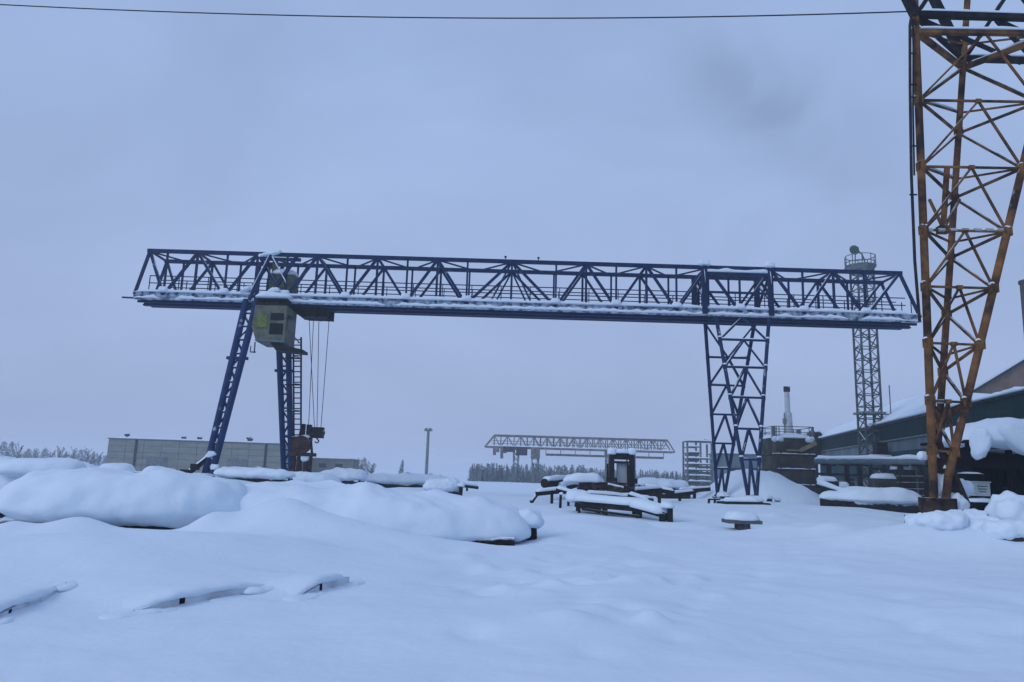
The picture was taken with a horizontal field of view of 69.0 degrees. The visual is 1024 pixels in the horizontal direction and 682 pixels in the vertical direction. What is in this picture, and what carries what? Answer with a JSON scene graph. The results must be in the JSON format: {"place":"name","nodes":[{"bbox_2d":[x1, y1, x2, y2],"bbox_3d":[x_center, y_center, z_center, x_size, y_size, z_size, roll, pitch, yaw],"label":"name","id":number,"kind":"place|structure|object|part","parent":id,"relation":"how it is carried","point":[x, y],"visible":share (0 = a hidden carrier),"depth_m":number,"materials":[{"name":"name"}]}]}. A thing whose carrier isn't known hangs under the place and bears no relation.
{"place":"outdoors","nodes":[
{"label":"outdoors","id":0,"kind":"place"},
{"bbox_2d":[106,433,287,472],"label":"warehouse","id":1,"kind":"structure","parent":0,"point":[143,453],"depth_m":149.81,"materials":[{"name":"concrete"}]},
{"bbox_2d":[0,461,1023,681],"bbox_3d":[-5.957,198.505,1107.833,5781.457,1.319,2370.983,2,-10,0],"label":"snow ground","id":2,"kind":"structure","parent":0,"point":[696,590],"depth_m":9.85,"materials":[{"name":"white snow"}]},
{"bbox_2d":[0,441,10,456],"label":"pine tree","id":3,"kind":"object","parent":2,"relation":"on","point":[4,448],"visible":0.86,"depth_m":211.77,"materials":[{"name":"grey plant"}]},
{"bbox_2d":[7,441,15,456],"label":"pine tree","id":4,"kind":"object","parent":2,"relation":"on","point":[11,446],"visible":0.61,"depth_m":218.81,"materials":[{"name":"grey plant"}]},
{"bbox_2d":[15,444,23,457],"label":"bare tree","id":5,"kind":"object","parent":2,"relation":"on","point":[19,452],"visible":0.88,"depth_m":225.75,"materials":[{"name":"grey plant"}]},
{"bbox_2d":[22,448,31,457],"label":"pine tree","id":6,"kind":"object","parent":2,"relation":"on","point":[29,454],"visible":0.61,"depth_m":232.27,"materials":[{"name":"grey plant"}]},
{"bbox_2d":[32,449,39,457],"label":"bare tree","id":7,"kind":"object","parent":2,"relation":"on","point":[34,450],"visible":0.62,"depth_m":239.27,"materials":[{"name":"grey plant"}]},
{"bbox_2d":[0,580,77,624],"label":"concrete slab","id":8,"kind":"structure","parent":2,"relation":"on","point":[14,599],"depth_m":8.82,"materials":[{"name":"white concrete"}]},
{"bbox_2d":[39,448,49,457],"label":"pine tree","id":9,"kind":"object","parent":2,"relation":"on","point":[44,452],"visible":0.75,"depth_m":216.60,"materials":[{"name":"grey plant"}]},
{"bbox_2d":[0,455,98,517],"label":"log stack","id":10,"kind":"object","parent":2,"relation":"on","point":[4,480],"visible":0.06,"depth_m":20.52,"materials":[{"name":"white plant"}]},
{"bbox_2d":[12,452,105,465],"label":"undergrowth","id":11,"kind":"object","parent":2,"relation":"on","point":[91,462],"visible":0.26,"depth_m":226.60,"materials":[{"name":"plant"}]},
{"bbox_2d":[57,446,65,457],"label":"bare tree","id":12,"kind":"object","parent":2,"relation":"on","point":[60,452],"visible":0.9,"depth_m":230.57,"materials":[{"name":"grey plant"}]},
{"bbox_2d":[70,446,76,458],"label":"bare tree","id":13,"kind":"object","parent":2,"relation":"on","point":[74,457],"visible":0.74,"depth_m":214.79,"materials":[{"name":"grey plant"}]},
{"bbox_2d":[76,449,85,461],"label":"pine tree","id":14,"kind":"object","parent":2,"relation":"on","point":[80,456],"visible":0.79,"depth_m":221.42,"materials":[{"name":"grey plant"}]},
{"bbox_2d":[83,448,91,461],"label":"bare tree","id":15,"kind":"object","parent":2,"relation":"on","point":[85,451],"visible":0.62,"depth_m":228.30,"materials":[{"name":"grey plant"}]},
{"bbox_2d":[89,451,96,463],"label":"pine tree","id":16,"kind":"object","parent":2,"relation":"on","point":[93,452],"visible":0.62,"depth_m":235.18,"materials":[{"name":"grey plant"}]},
{"bbox_2d":[95,452,102,462],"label":"bare tree","id":17,"kind":"object","parent":2,"relation":"on","point":[99,459],"visible":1,"depth_m":212.75,"materials":[{"name":"grey plant"}]},
{"bbox_2d":[0,457,246,529],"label":"log stack","id":18,"kind":"object","parent":2,"relation":"on","point":[51,489],"visible":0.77,"depth_m":17.15,"materials":[{"name":"white plant"}]},
{"bbox_2d":[98,581,274,619],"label":"concrete slab","id":19,"kind":"structure","parent":2,"relation":"on","point":[157,598],"depth_m":9.10,"materials":[{"name":"white concrete"}]},
{"bbox_2d":[213,466,295,481],"bbox_3d":[-13.916,7.431,40.221,4.607,1.311,1.539,-1,-10,14],"label":"log stack","id":20,"kind":"object","parent":2,"relation":"on","point":[257,474],"visible":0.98,"depth_m":39.73,"materials":[{"name":"white plant"}]},
{"bbox_2d":[288,424,316,471],"bbox_3d":[-14.442,8.059,51.306,1.542,4.669,1.500,2,-10,0],"label":"service stand","id":21,"kind":"object","parent":2,"relation":"on","point":[302,445],"visible":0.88,"depth_m":50.92,"materials":[{"name":"metal"}]},
{"bbox_2d":[258,572,364,601],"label":"concrete slab","id":22,"kind":"structure","parent":2,"relation":"on","point":[295,586],"depth_m":10.08,"materials":[{"name":"white concrete"}]},
{"bbox_2d":[291,471,341,482],"bbox_3d":[-12.635,8.579,44.638,4.655,1.525,2.416,2,-10,0],"label":"log stack","id":23,"kind":"object","parent":2,"relation":"on","point":[310,476],"visible":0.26,"depth_m":43.89,"materials":[{"name":"white plant"}]},
{"bbox_2d":[295,456,360,472],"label":"annex","id":24,"kind":"object","parent":2,"relation":"on","point":[319,464],"visible":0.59,"depth_m":162.62,"materials":[{"name":"grey metal"}]},
{"bbox_2d":[319,463,325,467],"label":"window","id":25,"kind":"structure","parent":24,"relation":"in","point":[323,465],"depth_m":162.48,"materials":[{"name":"grey glass"}]},
{"bbox_2d":[321,467,367,483],"bbox_3d":[-11.202,9.093,49.102,3.351,1.513,1.844,0,-10,12],"label":"log stack","id":26,"kind":"object","parent":2,"relation":"on","point":[348,476],"visible":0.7,"depth_m":48.40,"materials":[{"name":"white plant"}]},
{"bbox_2d":[359,457,369,473],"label":"pine tree","id":27,"kind":"object","parent":2,"relation":"on","point":[364,460],"visible":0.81,"depth_m":173.14,"materials":[{"name":"grey plant"}]},
{"bbox_2d":[367,460,375,473],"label":"bare tree","id":28,"kind":"object","parent":2,"relation":"on","point":[371,471],"visible":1,"depth_m":173.00,"materials":[{"name":"grey plant"}]},
{"bbox_2d":[240,480,530,545],"bbox_3d":[-3.781,4.461,19.290,8.630,1.634,3.958,2,-10,0],"label":"log stack","id":29,"kind":"object","parent":2,"relation":"on","point":[437,513],"visible":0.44,"depth_m":17.89,"materials":[{"name":"white plant"}]},
{"bbox_2d":[398,460,403,473],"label":"pine tree","id":30,"kind":"object","parent":2,"relation":"on","point":[401,470],"visible":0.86,"depth_m":169.32,"materials":[{"name":"grey plant"}]},
{"bbox_2d":[365,472,448,487],"bbox_3d":[-7.622,10.475,54.981,6.565,1.514,2.148,2,-10,0],"label":"log stack","id":31,"kind":"object","parent":2,"relation":"on","point":[404,479],"visible":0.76,"depth_m":54.27,"materials":[{"name":"white plant"}]},
{"bbox_2d":[424,428,432,473],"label":"lamp mast","id":32,"kind":"object","parent":2,"relation":"on","point":[427,449],"visible":0.8,"depth_m":187.73,"materials":[{"name":"grey metal"}]},
{"bbox_2d":[423,478,460,494],"bbox_3d":[-4.297,9.186,46.110,2.434,1.460,1.522,2,-10,0],"label":"log stack","id":33,"kind":"object","parent":2,"relation":"on","point":[449,485],"visible":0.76,"depth_m":45.54,"materials":[{"name":"white plant"}]},
{"bbox_2d":[458,483,464,495],"bbox_3d":[-3.125,9.156,45.600,0.461,0.970,0.412,2,-10,0],"label":"post stub","id":34,"kind":"object","parent":2,"relation":"on","point":[461,485],"visible":0.94,"depth_m":45.49,"materials":[{"name":"brown wood"}]},
{"bbox_2d":[461,482,478,490],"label":"scrap timber","id":35,"kind":"object","parent":2,"relation":"on","point":[472,486],"visible":0.65,"depth_m":58.82,"materials":[{"name":"brown wood"}]},
{"bbox_2d":[122,248,921,501],"bbox_3d":[0.370,2.294,48.969,53.080,16.258,13.743,2,-10,0],"label":"gantry crane","id":36,"kind":"object","parent":2,"relation":"on","point":[278,305],"visible":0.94,"depth_m":49.42,"materials":[{"name":"blue paint"}]},
{"bbox_2d":[519,508,544,539],"bbox_3d":[0.403,4.782,18.917,0.838,1.067,0.837,2,-10,0],"label":"log end","id":37,"kind":"object","parent":2,"relation":"on","point":[533,519],"visible":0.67,"depth_m":18.67,"materials":[{"name":"white plant"}]},
{"bbox_2d":[530,489,537,502],"bbox_3d":[1.257,8.212,39.482,0.333,0.764,0.894,-6,-13,38],"label":"post stub","id":38,"kind":"object","parent":2,"relation":"on","point":[533,498],"visible":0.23,"depth_m":39.22,"materials":[{"name":"white plant"}]},
{"bbox_2d":[535,486,566,503],"bbox_3d":[2.019,7.892,37.712,1.714,1.128,0.306,4,-10,-14],"label":"scrap timber","id":39,"kind":"object","parent":2,"relation":"on","point":[550,491],"visible":0.73,"depth_m":37.60,"materials":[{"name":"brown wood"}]},
{"bbox_2d":[559,492,563,507],"bbox_3d":[2.321,7.586,35.238,0.220,0.872,0.203,2,-10,0],"label":"post stub","id":40,"kind":"object","parent":2,"relation":"on","point":[560,499],"visible":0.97,"depth_m":35.20,"materials":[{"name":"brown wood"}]},
{"bbox_2d":[555,485,570,505],"bbox_3d":[2.748,7.625,36.240,1.309,1.159,0.259,-3,-11,23],"label":"scrap timber","id":41,"kind":"object","parent":2,"relation":"on","point":[559,489],"visible":0.46,"depth_m":36.33,"materials":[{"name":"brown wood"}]},
{"bbox_2d":[556,481,578,488],"bbox_3d":[3.128,8.174,42.072,0.432,0.788,1.802,-7,-13,40],"label":"felled log","id":42,"kind":"object","parent":2,"relation":"on","point":[569,486],"visible":0.3,"depth_m":41.88,"materials":[{"name":"white plant"}]},
{"bbox_2d":[541,474,570,487],"bbox_3d":[2.721,7.940,42.258,0.574,0.804,3.552,-4,-12,31],"label":"felled log","id":43,"kind":"object","parent":42,"relation":"on","point":[550,481],"visible":0.73,"depth_m":41.03,"materials":[{"name":"white plant"}]},
{"bbox_2d":[485,434,674,473],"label":"gantry crane","id":44,"kind":"object","parent":2,"relation":"on","point":[535,453],"visible":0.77,"depth_m":202.37,"materials":[{"name":"grey metal"}]},
{"bbox_2d":[466,463,709,486],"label":"forest","id":45,"kind":"object","parent":2,"relation":"on","point":[490,472],"visible":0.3,"depth_m":155.37,"materials":[{"name":"plant"}]},
{"bbox_2d":[563,448,653,500],"bbox_3d":[4.946,7.076,38.787,4.476,3.062,2.201,2,-10,0],"label":"portal machine","id":46,"kind":"object","parent":2,"relation":"on","point":[623,482],"visible":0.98,"depth_m":38.12,"materials":[{"name":"metal"}]},
{"bbox_2d":[565,489,674,521],"bbox_3d":[4.727,7.026,32.083,1.567,1.097,5.992,12,-14,-44],"label":"log conveyor","id":47,"kind":"object","parent":2,"relation":"on","point":[584,500],"visible":0.98,"depth_m":31.85,"materials":[{"name":"metal"}]},
{"bbox_2d":[627,491,648,499],"bbox_3d":[5.994,7.707,35.227,1.106,1.136,0.224,-4,-11,28],"label":"scrap timber","id":48,"kind":"object","parent":2,"relation":"on","point":[632,494],"visible":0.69,"depth_m":35.27,"materials":[{"name":"white plant"}]},
{"bbox_2d":[635,485,661,494],"bbox_3d":[7.156,8.335,40.200,1.914,1.144,0.333,3,-10,-9],"label":"scrap timber","id":49,"kind":"object","parent":2,"relation":"on","point":[643,490],"visible":0.76,"depth_m":40.18,"materials":[{"name":"white plant"}]},
{"bbox_2d":[635,477,673,495],"bbox_3d":[11.814,11.924,60.926,3.467,1.481,2.871,2,-10,0],"label":"timber pile","id":50,"kind":"object","parent":2,"relation":"on","point":[645,480],"visible":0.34,"depth_m":59.83,"materials":[{"name":"white plant"}]},
{"bbox_2d":[644,484,674,502],"bbox_3d":[8.725,9.062,44.142,1.819,1.164,0.367,-1,-10,14],"label":"scrap timber","id":51,"kind":"object","parent":2,"relation":"on","point":[668,490],"visible":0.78,"depth_m":43.99,"materials":[{"name":"brown wood"}]},
{"bbox_2d":[656,479,690,498],"bbox_3d":[12.746,11.688,58.956,2.354,1.502,2.861,2,-10,0],"label":"timber pile","id":52,"kind":"object","parent":2,"relation":"on","point":[675,484],"visible":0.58,"depth_m":57.75,"materials":[{"name":"white plant"}]},
{"bbox_2d":[665,489,694,500],"bbox_3d":[10.373,9.706,46.067,2.014,1.131,0.324,5,-11,-18],"label":"scrap timber","id":53,"kind":"object","parent":2,"relation":"on","point":[680,493],"visible":0.73,"depth_m":46.02,"materials":[{"name":"black wood"}]},
{"bbox_2d":[678,486,710,498],"bbox_3d":[13.454,11.228,54.954,2.418,1.163,0.411,3,-10,-5],"label":"scrap timber","id":54,"kind":"object","parent":2,"relation":"on","point":[701,488],"visible":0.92,"depth_m":54.89,"materials":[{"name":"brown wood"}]},
{"bbox_2d":[682,439,712,492],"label":"board rack","id":55,"kind":"object","parent":2,"relation":"on","point":[695,470],"visible":0.87,"depth_m":90.96,"materials":[{"name":"grey metal"}]},
{"bbox_2d":[708,452,761,483],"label":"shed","id":56,"kind":"structure","parent":2,"relation":"on","point":[735,465],"depth_m":128.57,"materials":[{"name":"grey metal"}]},
{"bbox_2d":[708,497,770,504],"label":"buffer beam","id":57,"kind":"structure","parent":2,"relation":"on","point":[741,500],"depth_m":41.96,"materials":[{"name":"metal"}]},
{"bbox_2d":[721,511,762,529],"bbox_3d":[7.962,6.309,25.827,1.199,0.826,0.994,2,-10,0],"label":"slab table","id":58,"kind":"object","parent":2,"relation":"on","point":[740,520],"visible":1,"depth_m":25.49,"materials":[{"name":"concrete"}]},
{"bbox_2d":[690,469,819,505],"bbox_3d":[19.185,11.232,57.016,11.560,2.821,13.600,2,-10,0],"label":"snow heap","id":59,"kind":"object","parent":2,"relation":"on","point":[778,485],"visible":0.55,"depth_m":53.65,"materials":[{"name":"white snow"}]},
{"bbox_2d":[766,496,773,501],"bbox_3d":[15.940,9.899,46.075,0.442,0.667,0.404,2,-10,0],"label":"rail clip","id":60,"kind":"object","parent":2,"relation":"on","point":[769,498],"visible":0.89,"depth_m":45.94,"materials":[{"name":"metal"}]},
{"bbox_2d":[761,426,816,491],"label":"tank house","id":61,"kind":"structure","parent":2,"relation":"on","point":[790,456],"depth_m":61.47,"materials":[{"name":"metal"}]},
{"bbox_2d":[782,386,792,432],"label":"chimney stack","id":62,"kind":"object","parent":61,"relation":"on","point":[787,417],"visible":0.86,"depth_m":83.75,"materials":[{"name":"metal"}]},
{"bbox_2d":[815,476,838,493],"bbox_3d":[23.296,11.105,55.047,1.406,2.224,1.225,2,-10,0],"label":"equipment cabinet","id":63,"kind":"object","parent":2,"relation":"on","point":[831,480],"visible":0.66,"depth_m":54.71,"materials":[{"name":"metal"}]},
{"bbox_2d":[816,480,841,505],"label":"sloping beam","id":64,"kind":"structure","parent":2,"relation":"on","point":[821,485],"depth_m":50.20,"materials":[{"name":"white plant"}]},
{"bbox_2d":[819,490,849,506],"bbox_3d":[19.757,9.648,45.042,2.218,1.164,1.224,-3,-11,25],"label":"snowy timber","id":65,"kind":"object","parent":2,"relation":"on","point":[830,498],"visible":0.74,"depth_m":44.78,"materials":[{"name":"white plant"}]},
{"bbox_2d":[839,482,848,487],"bbox_3d":[24.287,11.313,54.961,1.009,1.844,1.205,2,-10,0],"label":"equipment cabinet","id":66,"kind":"object","parent":2,"relation":"on","point":[843,484],"visible":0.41,"depth_m":54.54,"materials":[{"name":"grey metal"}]},
{"bbox_2d":[844,245,891,486],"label":"lighting mast","id":67,"kind":"object","parent":2,"relation":"on","point":[880,448],"visible":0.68,"depth_m":66.50,"materials":[{"name":"grey metal"}]},
{"bbox_2d":[814,454,927,496],"bbox_3d":[26.930,10.534,56.147,0.976,3.938,8.222,11,-14,-42],"label":"pipe rack","id":68,"kind":"object","parent":2,"relation":"on","point":[900,462],"visible":0.78,"depth_m":56.10,"materials":[{"name":"metal"}]},
{"bbox_2d":[837,486,921,513],"bbox_3d":[22.062,9.574,44.938,5.073,1.553,3.039,2,-10,0],"label":"pipe stack","id":69,"kind":"object","parent":2,"relation":"on","point":[898,499],"visible":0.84,"depth_m":43.77,"materials":[{"name":"metal"}]},
{"bbox_2d":[868,473,898,487],"bbox_3d":[27.585,11.061,55.070,2.038,2.573,1.213,2,-10,0],"label":"equipment cabinet","id":70,"kind":"object","parent":2,"relation":"on","point":[880,480],"visible":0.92,"depth_m":54.66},
{"bbox_3d":[27.578,11.039,54.484,1.520,1.615,0.050,2,-10,0],"label":"door","id":71,"kind":"part","parent":70,"relation":"part of","materials":[{"name":"grey metal"}]},
{"bbox_2d":[889,465,916,492],"bbox_3d":[28.916,10.778,55.147,1.498,3.235,1.249,2,-10,0],"label":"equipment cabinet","id":72,"kind":"object","parent":2,"relation":"on","point":[909,471],"visible":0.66,"depth_m":54.70,"materials":[{"name":"metal"}]},
{"bbox_3d":[28.909,10.734,54.546,1.120,2.210,0.050,2,-10,0],"label":"door","id":73,"kind":"part","parent":72,"relation":"part of","materials":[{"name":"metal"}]},
{"bbox_2d":[904,512,921,524],"bbox_3d":[10.847,5.026,19.771,0.902,0.948,0.866,2,-10,0],"label":"snowy stone","id":74,"kind":"object","parent":2,"relation":"on","point":[910,518],"visible":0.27,"depth_m":19.62,"materials":[{"name":"brick"}]},
{"bbox_2d":[806,386,1023,496],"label":"factory hall","id":75,"kind":"structure","parent":2,"relation":"on","point":[902,426],"depth_m":60.77,"materials":[{"name":"teal metal"}]},
{"bbox_2d":[915,511,968,530],"bbox_3d":[11.161,4.866,19.288,1.276,0.951,0.982,2,-10,0],"label":"snowy stone","id":76,"kind":"object","parent":2,"relation":"on","point":[949,520],"visible":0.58,"depth_m":18.98,"materials":[{"name":"brick"}]},
{"bbox_2d":[901,0,1023,522],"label":"gantry crane","id":77,"kind":"object","parent":2,"relation":"on","point":[957,41],"visible":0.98,"depth_m":23.23,"materials":[{"name":"orange paint"}]},
{"bbox_2d":[0,4,906,18],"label":"overhead wire","id":78,"kind":"object","parent":77,"relation":"attached to","point":[470,17],"visible":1,"depth_m":26.85,"materials":[{"name":"black metal"}]},
{"bbox_2d":[935,508,990,518],"bbox_3d":[11.966,4.908,19.685,1.408,0.967,1.051,2,-10,0],"label":"snowy stone","id":79,"kind":"object","parent":2,"relation":"on","point":[974,512],"visible":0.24,"depth_m":19.47,"materials":[{"name":"brick"}]},
{"bbox_2d":[920,417,1023,497],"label":"shed","id":80,"kind":"structure","parent":2,"relation":"on","point":[992,449],"depth_m":25.56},
{"bbox_2d":[958,472,986,510],"bbox_3d":[15.755,5.634,25.490,0.900,2.277,0.602,2,-10,0],"label":"crate","id":81,"kind":"object","parent":2,"relation":"on","point":[972,476],"visible":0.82,"depth_m":25.36,"materials":[{"name":"grey metal"}]},
{"bbox_2d":[969,498,990,509],"bbox_3d":[15.771,5.931,24.828,1.135,1.401,0.609,2,-10,0],"label":"bench","id":82,"kind":"object","parent":2,"relation":"on","point":[975,502],"visible":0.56,"depth_m":24.68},
{"bbox_2d":[970,481,990,495],"bbox_3d":[15.690,4.954,25.002,0.580,0.480,0.360,2,-10,0],"label":"notice box","id":83,"kind":"object","parent":82,"relation":"on","point":[981,488],"visible":0.93,"depth_m":24.86,"materials":[{"name":"metal"}]},
{"bbox_2d":[969,514,1000,529],"bbox_3d":[12.191,4.973,19.058,1.285,1.070,0.989,2,-10,0],"label":"snowy stone","id":84,"kind":"object","parent":2,"relation":"on","point":[977,521],"visible":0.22,"depth_m":18.97,"materials":[{"name":"brick"}]},
{"bbox_2d":[973,357,1023,393],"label":"gabled hall","id":85,"kind":"structure","parent":2,"relation":"on","point":[1010,376],"depth_m":100.86,"materials":[{"name":"brown metal"}]},
{"bbox_2d":[982,519,1023,541],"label":"snowy stone","id":86,"kind":"object","parent":2,"relation":"on","point":[1008,529],"visible":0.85,"depth_m":18.22,"materials":[{"name":"brick"}]},
{"bbox_2d":[984,490,1023,520],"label":"snowy stone","id":87,"kind":"object","parent":2,"relation":"on","point":[1006,504],"visible":0.45,"depth_m":19.46,"materials":[{"name":"brick"}]},
{"bbox_2d":[1018,279,1023,331],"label":"chimney stack","id":88,"kind":"object","parent":2,"relation":"on","point":[1021,283],"visible":1,"depth_m":113.31,"materials":[{"name":"metal"}]},
{"bbox_2d":[0,0,1023,477],"label":"sky","id":89,"kind":"structure","parent":0,"point":[782,140],"materials":[{"name":"grey"}]}
]}

